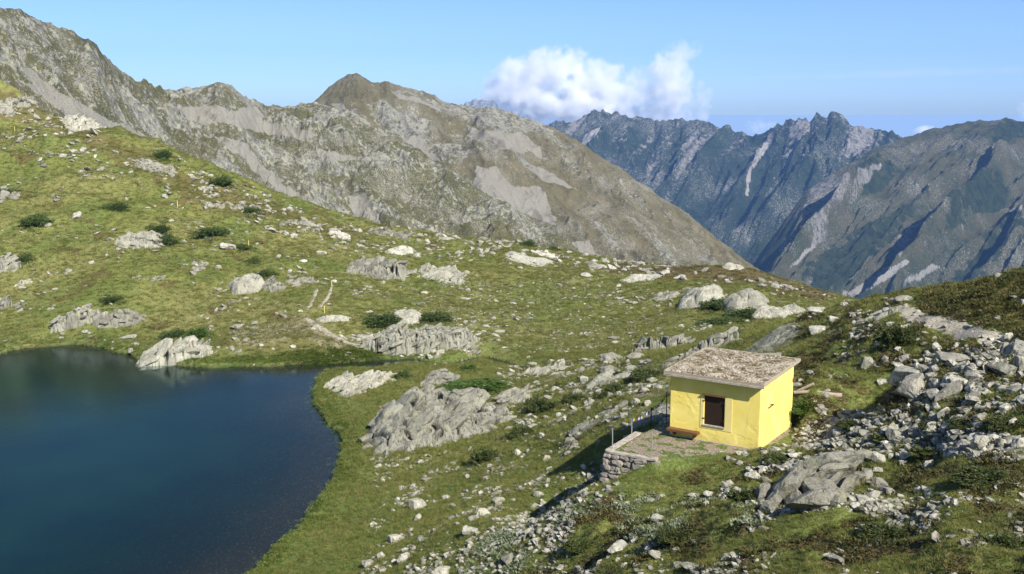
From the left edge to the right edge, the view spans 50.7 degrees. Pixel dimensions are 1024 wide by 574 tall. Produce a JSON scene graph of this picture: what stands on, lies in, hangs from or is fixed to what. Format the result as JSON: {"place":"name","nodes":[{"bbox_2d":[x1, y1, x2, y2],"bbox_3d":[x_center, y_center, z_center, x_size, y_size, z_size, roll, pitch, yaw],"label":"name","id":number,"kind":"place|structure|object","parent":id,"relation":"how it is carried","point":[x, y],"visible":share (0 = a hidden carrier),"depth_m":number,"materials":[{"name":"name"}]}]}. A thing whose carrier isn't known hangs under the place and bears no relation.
{"place":"outdoors","nodes":[
{"label":"outdoors","id":0,"kind":"place"},
{"bbox_2d":[0,358,265,573],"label":"water","id":1,"kind":"structure","parent":0,"point":[101,473],"depth_m":73.72,"materials":[{"name":"liquid"}]},
{"bbox_2d":[0,7,578,252],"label":"mountain slope","id":2,"kind":"structure","parent":0,"point":[345,161],"depth_m":684.98,"materials":[{"name":"stone"}]},
{"bbox_2d":[306,318,358,346],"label":"path","id":3,"kind":"structure","parent":0,"point":[309,321],"depth_m":108.92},
{"bbox_2d":[464,98,511,111],"bbox_3d":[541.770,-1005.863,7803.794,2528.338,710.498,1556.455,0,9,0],"label":"summit","id":4,"kind":"structure","parent":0,"point":[475,102],"depth_m":8145.47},
{"bbox_2d":[0,79,1023,573],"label":"ground","id":5,"kind":"structure","parent":0,"point":[254,519],"depth_m":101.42,"materials":[{"name":"plant"}]},
{"bbox_2d":[0,102,16,116],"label":"rock outcrop","id":6,"kind":"object","parent":5,"relation":"on","point":[6,110],"visible":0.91,"depth_m":168.64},
{"bbox_2d":[0,185,20,202],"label":"rock outcrop","id":7,"kind":"object","parent":5,"relation":"on","point":[4,194],"visible":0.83,"depth_m":140.85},
{"bbox_2d":[0,252,22,272],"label":"rock outcrop","id":8,"kind":"object","parent":5,"relation":"on","point":[7,261],"visible":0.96,"depth_m":125.33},
{"bbox_2d":[4,96,39,108],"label":"rock outcrop","id":9,"kind":"object","parent":5,"relation":"on","point":[25,101],"visible":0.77,"depth_m":172.97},
{"bbox_2d":[19,213,52,227],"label":"shrub","id":10,"kind":"object","parent":5,"relation":"on","point":[37,220],"visible":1,"depth_m":133.07,"materials":[{"name":"green plant"}]},
{"bbox_2d":[49,303,108,332],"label":"rock outcrop","id":11,"kind":"object","parent":5,"relation":"on","point":[87,313],"visible":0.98,"depth_m":113.36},
{"bbox_2d":[60,113,105,133],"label":"rock outcrop","id":12,"kind":"object","parent":5,"relation":"on","point":[76,122],"visible":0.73,"depth_m":162.98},
{"bbox_2d":[105,201,127,211],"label":"shrub","id":13,"kind":"object","parent":5,"relation":"on","point":[119,206],"visible":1,"depth_m":136.90,"materials":[{"name":"green plant"}]},
{"bbox_2d":[92,308,146,328],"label":"rock outcrop","id":14,"kind":"object","parent":5,"relation":"on","point":[117,317],"visible":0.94,"depth_m":114.19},
{"bbox_2d":[114,230,171,248],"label":"rock outcrop","id":15,"kind":"object","parent":5,"relation":"on","point":[140,239],"visible":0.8,"depth_m":129.83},
{"bbox_2d":[130,158,179,176],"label":"rock outcrop","id":16,"kind":"object","parent":5,"relation":"on","point":[145,164],"visible":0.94,"depth_m":151.36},
{"bbox_2d":[152,149,173,159],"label":"shrub","id":17,"kind":"object","parent":5,"relation":"on","point":[163,154],"visible":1,"depth_m":156.16,"materials":[{"name":"green plant"}]},
{"bbox_2d":[151,232,180,245],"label":"shrub","id":18,"kind":"object","parent":5,"relation":"on","point":[168,239],"visible":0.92,"depth_m":130.72,"materials":[{"name":"green plant"}]},
{"bbox_2d":[158,328,187,337],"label":"shrub","id":19,"kind":"object","parent":5,"relation":"on","point":[174,333],"visible":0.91,"depth_m":110.64,"materials":[{"name":"green plant"}]},
{"bbox_2d":[135,335,216,369],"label":"rock outcrop","id":20,"kind":"object","parent":5,"relation":"on","point":[156,356],"visible":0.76,"depth_m":102.70,"materials":[{"name":"stone"}]},
{"bbox_2d":[181,327,214,338],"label":"shrub","id":21,"kind":"object","parent":5,"relation":"on","point":[198,333],"visible":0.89,"depth_m":109.25,"materials":[{"name":"green plant"}]},
{"bbox_2d":[0,331,417,573],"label":"shore grass","id":22,"kind":"structure","parent":5,"relation":"on","point":[298,530],"depth_m":78.37,"materials":[{"name":"green plant"}]},
{"bbox_2d":[189,225,230,238],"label":"shrub","id":23,"kind":"object","parent":5,"relation":"on","point":[210,231],"visible":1,"depth_m":133.33,"materials":[{"name":"green plant"}]},
{"bbox_2d":[209,175,233,186],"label":"shrub","id":24,"kind":"object","parent":5,"relation":"on","point":[223,181],"visible":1,"depth_m":150.76,"materials":[{"name":"green plant"}]},
{"bbox_2d":[213,201,256,213],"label":"rock outcrop","id":25,"kind":"object","parent":5,"relation":"on","point":[222,206],"visible":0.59,"depth_m":144.53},
{"bbox_2d":[228,273,265,294],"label":"rock outcrop","id":26,"kind":"object","parent":5,"relation":"on","point":[248,283],"visible":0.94,"depth_m":120.17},
{"bbox_2d":[262,275,286,291],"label":"rock outcrop","id":27,"kind":"object","parent":5,"relation":"on","point":[271,282],"visible":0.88,"depth_m":120.73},
{"bbox_2d":[199,344,385,368],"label":"bank shrubbery","id":28,"kind":"object","parent":5,"relation":"on","point":[330,357],"visible":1,"depth_m":103.51,"materials":[{"name":"green plant"}]},
{"bbox_2d":[284,275,318,286],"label":"rock outcrop","id":29,"kind":"object","parent":5,"relation":"on","point":[302,280],"visible":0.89,"depth_m":122.54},
{"bbox_2d":[287,217,316,226],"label":"rock outcrop","id":30,"kind":"object","parent":5,"relation":"on","point":[306,222],"visible":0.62,"depth_m":145.98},
{"bbox_2d":[316,314,351,322],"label":"rock outcrop","id":31,"kind":"object","parent":5,"relation":"on","point":[327,318],"visible":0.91,"depth_m":111.49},
{"bbox_2d":[327,230,350,239],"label":"rock outcrop","id":32,"kind":"object","parent":5,"relation":"on","point":[338,234],"visible":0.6,"depth_m":145.48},
{"bbox_2d":[323,369,395,392],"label":"rock outcrop","id":33,"kind":"object","parent":5,"relation":"on","point":[346,380],"visible":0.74,"depth_m":91.60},
{"bbox_2d":[346,255,413,280],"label":"rock outcrop","id":34,"kind":"object","parent":5,"relation":"on","point":[380,266],"visible":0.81,"depth_m":130.25,"materials":[{"name":"stone"}]},
{"bbox_2d":[362,311,402,327],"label":"shrub","id":35,"kind":"object","parent":5,"relation":"on","point":[385,320],"visible":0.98,"depth_m":111.04,"materials":[{"name":"green plant"}]},
{"bbox_2d":[366,227,412,240],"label":"rock outcrop","id":36,"kind":"object","parent":5,"relation":"on","point":[403,236],"visible":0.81,"depth_m":153.26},
{"bbox_2d":[385,245,413,254],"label":"rock outcrop","id":37,"kind":"object","parent":5,"relation":"on","point":[401,249],"visible":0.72,"depth_m":141.35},
{"bbox_2d":[394,309,421,324],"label":"rock outcrop","id":38,"kind":"object","parent":5,"relation":"on","point":[410,316],"visible":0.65,"depth_m":113.07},
{"bbox_2d":[408,498,426,509],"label":"boulder","id":39,"kind":"object","parent":5,"relation":"on","point":[416,503],"visible":0.91,"depth_m":60.51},
{"bbox_2d":[359,320,480,355],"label":"rock outcrop","id":40,"kind":"object","parent":5,"relation":"on","point":[395,339],"visible":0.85,"depth_m":105.45,"materials":[{"name":"stone"}]},
{"bbox_2d":[0,120,858,380],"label":"meadow grass","id":41,"kind":"structure","parent":5,"relation":"on","point":[841,298],"depth_m":125.41,"materials":[{"name":"plant"}]},
{"bbox_2d":[358,383,511,455],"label":"rock outcrop","id":42,"kind":"object","parent":5,"relation":"on","point":[414,417],"visible":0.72,"depth_m":76.54,"materials":[{"name":"stone"}]},
{"bbox_2d":[437,376,512,393],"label":"shrub","id":43,"kind":"object","parent":42,"relation":"on","point":[492,386],"visible":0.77,"depth_m":87.50,"materials":[{"name":"green plant"}]},
{"bbox_2d":[418,309,453,322],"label":"shrub","id":44,"kind":"object","parent":5,"relation":"on","point":[435,316],"visible":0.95,"depth_m":112.97,"materials":[{"name":"green plant"}]},
{"bbox_2d":[420,368,459,386],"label":"rock outcrop","id":45,"kind":"object","parent":5,"relation":"on","point":[440,376],"visible":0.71,"depth_m":89.91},
{"bbox_2d":[414,262,477,285],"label":"rock outcrop","id":46,"kind":"object","parent":5,"relation":"on","point":[445,274],"visible":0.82,"depth_m":133.03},
{"bbox_2d":[0,78,960,440],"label":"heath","id":47,"kind":"object","parent":5,"relation":"on","point":[456,288],"visible":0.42,"depth_m":130.79,"materials":[{"name":"green plant"}]},
{"bbox_2d":[469,446,499,463],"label":"shrub","id":48,"kind":"object","parent":5,"relation":"on","point":[485,455],"visible":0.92,"depth_m":66.61,"materials":[{"name":"green plant"}]},
{"bbox_2d":[0,90,1023,573],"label":"scattered stones","id":49,"kind":"object","parent":5,"relation":"on","point":[870,502],"visible":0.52,"depth_m":47.10,"materials":[{"name":"stone"}]},
{"bbox_2d":[493,383,538,404],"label":"rock outcrop","id":50,"kind":"object","parent":5,"relation":"on","point":[515,394],"visible":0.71,"depth_m":82.10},
{"bbox_2d":[12,149,1023,564],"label":"heath","id":51,"kind":"object","parent":5,"relation":"on","point":[252,247],"visible":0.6,"depth_m":109.01,"materials":[{"name":"green plant"}]},
{"bbox_2d":[509,422,531,437],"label":"shrub","id":52,"kind":"object","parent":5,"relation":"on","point":[515,432],"visible":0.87,"depth_m":69.82,"materials":[{"name":"green plant"}]},
{"bbox_2d":[506,251,553,266],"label":"rock outcrop","id":53,"kind":"object","parent":5,"relation":"on","point":[524,259],"visible":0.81,"depth_m":147.25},
{"bbox_2d":[523,394,557,413],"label":"shrub","id":54,"kind":"object","parent":5,"relation":"on","point":[540,405],"visible":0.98,"depth_m":77.91,"materials":[{"name":"green plant"}]},
{"bbox_2d":[517,361,569,376],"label":"rock outcrop","id":55,"kind":"object","parent":5,"relation":"on","point":[541,370],"visible":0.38,"depth_m":91.69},
{"bbox_2d":[561,391,585,403],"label":"shrub","id":56,"kind":"object","parent":5,"relation":"on","point":[572,398],"visible":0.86,"depth_m":78.44,"materials":[{"name":"green plant"}]},
{"bbox_2d":[561,536,593,554],"bbox_3d":[2.658,9.872,41.119,1.540,0.863,1.047,0,9,-2],"label":"shrub","id":57,"kind":"object","parent":5,"relation":"on","point":[575,546],"visible":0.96,"depth_m":41.01,"materials":[{"name":"green plant"}]},
{"bbox_2d":[495,361,670,453],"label":"heath","id":58,"kind":"object","parent":5,"relation":"on","point":[570,429],"visible":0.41,"depth_m":69.78,"materials":[{"name":"green plant"}]},
{"bbox_2d":[568,418,600,434],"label":"rock outcrop","id":59,"kind":"object","parent":5,"relation":"on","point":[581,426],"visible":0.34,"depth_m":64.02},
{"bbox_2d":[446,486,765,573],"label":"scree","id":60,"kind":"structure","parent":5,"relation":"on","point":[504,543],"depth_m":42.39,"materials":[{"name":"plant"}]},
{"bbox_2d":[582,369,632,390],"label":"rock outcrop","id":61,"kind":"object","parent":5,"relation":"on","point":[602,378],"visible":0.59,"depth_m":80.63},
{"bbox_2d":[598,352,621,361],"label":"boulder","id":62,"kind":"object","parent":5,"relation":"on","point":[610,356],"visible":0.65,"depth_m":89.39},
{"bbox_2d":[598,400,627,417],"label":"rock outcrop","id":63,"kind":"object","parent":5,"relation":"on","point":[614,410],"visible":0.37,"depth_m":64.98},
{"bbox_2d":[607,539,626,553],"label":"boulder","id":64,"kind":"object","parent":5,"relation":"on","point":[616,546],"visible":0.91,"depth_m":38.18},
{"bbox_2d":[600,431,659,482],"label":"terrace wall","id":65,"kind":"structure","parent":5,"relation":"on","point":[612,464],"depth_m":45.30,"materials":[{"name":"stone"}]},
{"bbox_2d":[624,273,661,282],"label":"rock outcrop","id":66,"kind":"object","parent":5,"relation":"on","point":[634,277],"visible":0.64,"depth_m":133.48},
{"bbox_2d":[628,365,663,381],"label":"shrub","id":67,"kind":"object","parent":5,"relation":"on","point":[639,374],"visible":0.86,"depth_m":78.05,"materials":[{"name":"green plant"}]},
{"bbox_2d":[629,403,670,429],"bbox_3d":[7.370,7.289,56.904,2.906,2.465,5.812,1,9,8],"label":"rock outcrop","id":68,"kind":"object","parent":5,"relation":"on","point":[661,408],"visible":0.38,"depth_m":55.61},
{"bbox_2d":[631,333,695,352],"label":"rock outcrop","id":69,"kind":"object","parent":5,"relation":"on","point":[667,341],"visible":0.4,"depth_m":91.38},
{"bbox_2d":[653,290,685,301],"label":"rock outcrop","id":70,"kind":"object","parent":5,"relation":"on","point":[660,297],"visible":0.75,"depth_m":122.52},
{"bbox_2d":[654,525,687,547],"bbox_3d":[5.452,8.406,36.122,1.523,0.750,1.006,2,10,9],"label":"shrub","id":71,"kind":"object","parent":5,"relation":"on","point":[666,537],"visible":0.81,"depth_m":36.12,"materials":[{"name":"green plant"}]},
{"bbox_2d":[660,349,699,369],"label":"rock outcrop","id":72,"kind":"object","parent":5,"relation":"on","point":[682,357],"visible":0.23,"depth_m":78.79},
{"bbox_2d":[677,284,724,309],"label":"rock outcrop","id":73,"kind":"object","parent":5,"relation":"on","point":[692,297],"visible":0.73,"depth_m":116.01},
{"bbox_2d":[699,296,727,309],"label":"shrub","id":74,"kind":"object","parent":5,"relation":"on","point":[718,304],"visible":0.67,"depth_m":112.31,"materials":[{"name":"green plant"}]},
{"bbox_2d":[688,326,741,351],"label":"rock outcrop","id":75,"kind":"object","parent":5,"relation":"on","point":[723,338],"visible":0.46,"depth_m":78.89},
{"bbox_2d":[697,316,744,324],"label":"shrub","id":76,"kind":"object","parent":5,"relation":"on","point":[719,320],"visible":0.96,"depth_m":106.09,"materials":[{"name":"green plant"}]},
{"bbox_2d":[664,347,800,448],"bbox_3d":[9.825,5.328,48.297,4.568,4.092,4.813,6,11,32],"label":"hut","id":77,"kind":"object","parent":5,"relation":"on","point":[735,398],"visible":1,"depth_m":46.84,"materials":[{"name":"yellow paint"}]},
{"bbox_2d":[702,393,725,428],"bbox_3d":[8.689,5.341,46.553,1.090,1.415,0.190,6,11,33],"label":"window","id":78,"kind":"structure","parent":77,"relation":"in","point":[714,412],"depth_m":46.57,"materials":[{"name":"brown paint"}]},
{"bbox_2d":[722,307,755,318],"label":"shrub","id":79,"kind":"object","parent":5,"relation":"on","point":[747,312],"visible":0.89,"depth_m":107.41,"materials":[{"name":"green plant"}]},
{"bbox_2d":[724,486,757,503],"bbox_3d":[7.780,7.100,36.033,1.518,0.985,1.022,3,10,18],"label":"shrub","id":80,"kind":"object","parent":5,"relation":"on","point":[743,494],"visible":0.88,"depth_m":35.94,"materials":[{"name":"green plant"}]},
{"bbox_2d":[722,288,768,310],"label":"rock outcrop","id":81,"kind":"object","parent":5,"relation":"on","point":[746,297],"visible":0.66,"depth_m":110.91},
{"bbox_2d":[750,304,792,318],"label":"rock outcrop","id":82,"kind":"object","parent":5,"relation":"on","point":[765,310],"visible":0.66,"depth_m":106.80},
{"bbox_2d":[744,320,800,353],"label":"rock outcrop","id":83,"kind":"object","parent":5,"relation":"on","point":[773,334],"visible":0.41,"depth_m":70.94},
{"bbox_2d":[523,265,1023,573],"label":"heath","id":84,"kind":"object","parent":5,"relation":"on","point":[1007,463],"visible":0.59,"depth_m":39.65,"materials":[{"name":"green plant"}]},
{"bbox_2d":[761,451,792,464],"bbox_3d":[10.554,6.871,42.732,1.502,0.634,0.991,2,10,14],"label":"shrub","id":85,"kind":"object","parent":5,"relation":"on","point":[776,458],"visible":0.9,"depth_m":42.62,"materials":[{"name":"green plant"}]},
{"bbox_2d":[791,399,822,417],"bbox_3d":[13.441,5.564,48.990,1.788,1.018,1.547,1,9,6],"label":"shrub","id":86,"kind":"object","parent":5,"relation":"on","point":[800,408],"visible":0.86,"depth_m":48.65,"materials":[{"name":"green plant"}]},
{"bbox_2d":[754,462,865,513],"bbox_3d":[9.882,6.820,36.203,3.276,2.579,7.279,4,10,23],"label":"rock outcrop","id":87,"kind":"object","parent":5,"relation":"on","point":[798,485],"visible":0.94,"depth_m":35.01,"materials":[{"name":"stone"}]},
{"bbox_2d":[801,449,872,474],"bbox_3d":[11.985,6.680,40.051,3.142,1.606,2.304,-6,11,-31],"label":"rock outcrop","id":88,"kind":"object","parent":5,"relation":"on","point":[847,461],"visible":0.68,"depth_m":39.14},
{"bbox_2d":[836,418,856,430],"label":"shrub","id":89,"kind":"object","parent":5,"relation":"on","point":[848,424],"visible":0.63,"depth_m":43.61,"materials":[{"name":"green plant"}]},
{"bbox_2d":[860,356,875,368],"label":"boulder","id":90,"kind":"object","parent":5,"relation":"on","point":[866,362],"visible":0.92,"depth_m":51.70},
{"bbox_2d":[855,308,898,329],"bbox_3d":[20.429,2.217,60.745,3.036,2.813,6.102,3,10,19],"label":"rock outcrop","id":91,"kind":"object","parent":5,"relation":"on","point":[883,314],"visible":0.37,"depth_m":58.80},
{"bbox_2d":[855,518,913,542],"bbox_3d":[10.446,6.922,30.104,1.893,0.796,1.287,6,11,31],"label":"shrub","id":92,"kind":"object","parent":5,"relation":"on","point":[871,530],"visible":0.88,"depth_m":30.13,"materials":[{"name":"green plant"}]},
{"bbox_2d":[861,424,907,446],"bbox_3d":[14.278,5.936,41.347,3.075,2.106,1.216,3,10,19],"label":"rock outcrop","id":93,"kind":"object","parent":5,"relation":"on","point":[899,428],"visible":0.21,"depth_m":41.21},
{"bbox_2d":[871,321,923,350],"bbox_3d":[18.818,2.716,52.728,2.590,2.172,1.744,5,10,25],"label":"shrub","id":94,"kind":"object","parent":5,"relation":"on","point":[906,336],"visible":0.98,"depth_m":52.35,"materials":[{"name":"green plant"}]},
{"bbox_2d":[885,422,926,444],"bbox_3d":[14.995,5.810,40.399,4.003,2.739,1.403,4,10,21],"label":"rock outcrop","id":95,"kind":"object","parent":5,"relation":"on","point":[891,433],"visible":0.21,"depth_m":40.65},
{"bbox_2d":[893,365,919,377],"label":"boulder","id":96,"kind":"object","parent":5,"relation":"on","point":[903,371],"visible":0.52,"depth_m":43.66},
{"bbox_2d":[893,373,926,399],"bbox_3d":[15.642,4.013,42.330,1.339,1.000,1.220,-19,11,2],"label":"boulder","id":97,"kind":"object","parent":5,"relation":"on","point":[910,385],"visible":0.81,"depth_m":42.03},
{"bbox_2d":[906,444,938,459],"bbox_3d":[14.779,5.888,38.048,1.869,0.590,1.259,5,11,27],"label":"shrub","id":98,"kind":"object","parent":5,"relation":"on","point":[920,451],"visible":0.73,"depth_m":38.03,"materials":[{"name":"green plant"}]},
{"bbox_2d":[890,305,1003,347],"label":"rock outcrop","id":99,"kind":"structure","parent":5,"relation":"on","point":[937,323],"depth_m":52.41,"materials":[{"name":"stone"}]},
{"bbox_2d":[935,351,971,362],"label":"boulder","id":100,"kind":"object","parent":5,"relation":"on","point":[943,357],"visible":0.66,"depth_m":43.05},
{"bbox_2d":[944,416,967,429],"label":"shrub","id":101,"kind":"object","parent":5,"relation":"on","point":[958,423],"visible":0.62,"depth_m":37.98,"materials":[{"name":"green plant"}]},
{"bbox_2d":[922,377,997,405],"bbox_3d":[16.805,4.542,41.132,3.537,2.518,1.318,4,10,23],"label":"rock outcrop","id":102,"kind":"object","parent":5,"relation":"on","point":[953,389],"visible":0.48,"depth_m":40.71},
{"bbox_2d":[909,266,1023,339],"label":"heath","id":103,"kind":"object","parent":5,"relation":"on","point":[981,310],"visible":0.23,"depth_m":54.57,"materials":[{"name":"green plant"}]},
{"bbox_2d":[969,435,988,448],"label":"boulder","id":104,"kind":"object","parent":5,"relation":"on","point":[981,441],"visible":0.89,"depth_m":35.46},
{"bbox_2d":[946,461,1022,488],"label":"shrub","id":105,"kind":"object","parent":5,"relation":"on","point":[970,475],"visible":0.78,"depth_m":31.70,"materials":[{"name":"green plant"}]},
{"bbox_2d":[971,529,1023,550],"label":"shrub","id":106,"kind":"object","parent":5,"relation":"on","point":[1009,541],"visible":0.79,"depth_m":26.74,"materials":[{"name":"green plant"}]},
{"bbox_2d":[985,361,1017,373],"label":"boulder","id":107,"kind":"object","parent":5,"relation":"on","point":[1003,367],"visible":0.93,"depth_m":40.30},
{"bbox_2d":[980,412,1023,433],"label":"shrub","id":108,"kind":"object","parent":5,"relation":"on","point":[999,423],"visible":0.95,"depth_m":36.11,"materials":[{"name":"green plant"}]},
{"bbox_2d":[1003,339,1023,357],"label":"boulder","id":109,"kind":"object","parent":5,"relation":"on","point":[1015,346],"visible":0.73,"depth_m":41.72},
{"bbox_2d":[1012,356,1023,371],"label":"boulder","id":110,"kind":"object","parent":5,"relation":"on","point":[1018,362],"visible":0.71,"depth_m":40.16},
{"bbox_2d":[0,0,1023,114],"label":"sky","id":111,"kind":"structure","parent":0,"point":[530,57],"materials":[{"name":"blue"}]},
{"bbox_2d":[314,73,809,285],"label":"mountain ridge","id":112,"kind":"structure","parent":0,"point":[581,197],"depth_m":1139.27,"materials":[{"name":"stone"}]},
{"bbox_2d":[548,109,903,263],"bbox_3d":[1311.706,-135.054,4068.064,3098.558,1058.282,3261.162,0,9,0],"label":"mountain","id":113,"kind":"structure","parent":0,"point":[741,194],"depth_m":4460.56,"materials":[{"name":"stone"}]},
{"bbox_2d":[519,115,1023,136],"bbox_3d":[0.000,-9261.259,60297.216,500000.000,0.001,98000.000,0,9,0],"label":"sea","id":114,"kind":"structure","parent":0,"point":[899,125],"depth_m":67960.69,"materials":[{"name":"blue liquid"}]},
{"bbox_2d":[752,117,1023,299],"bbox_3d":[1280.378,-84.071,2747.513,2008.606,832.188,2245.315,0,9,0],"label":"mountain shoulder","id":115,"kind":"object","parent":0,"point":[931,206],"visible":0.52,"depth_m":2870.00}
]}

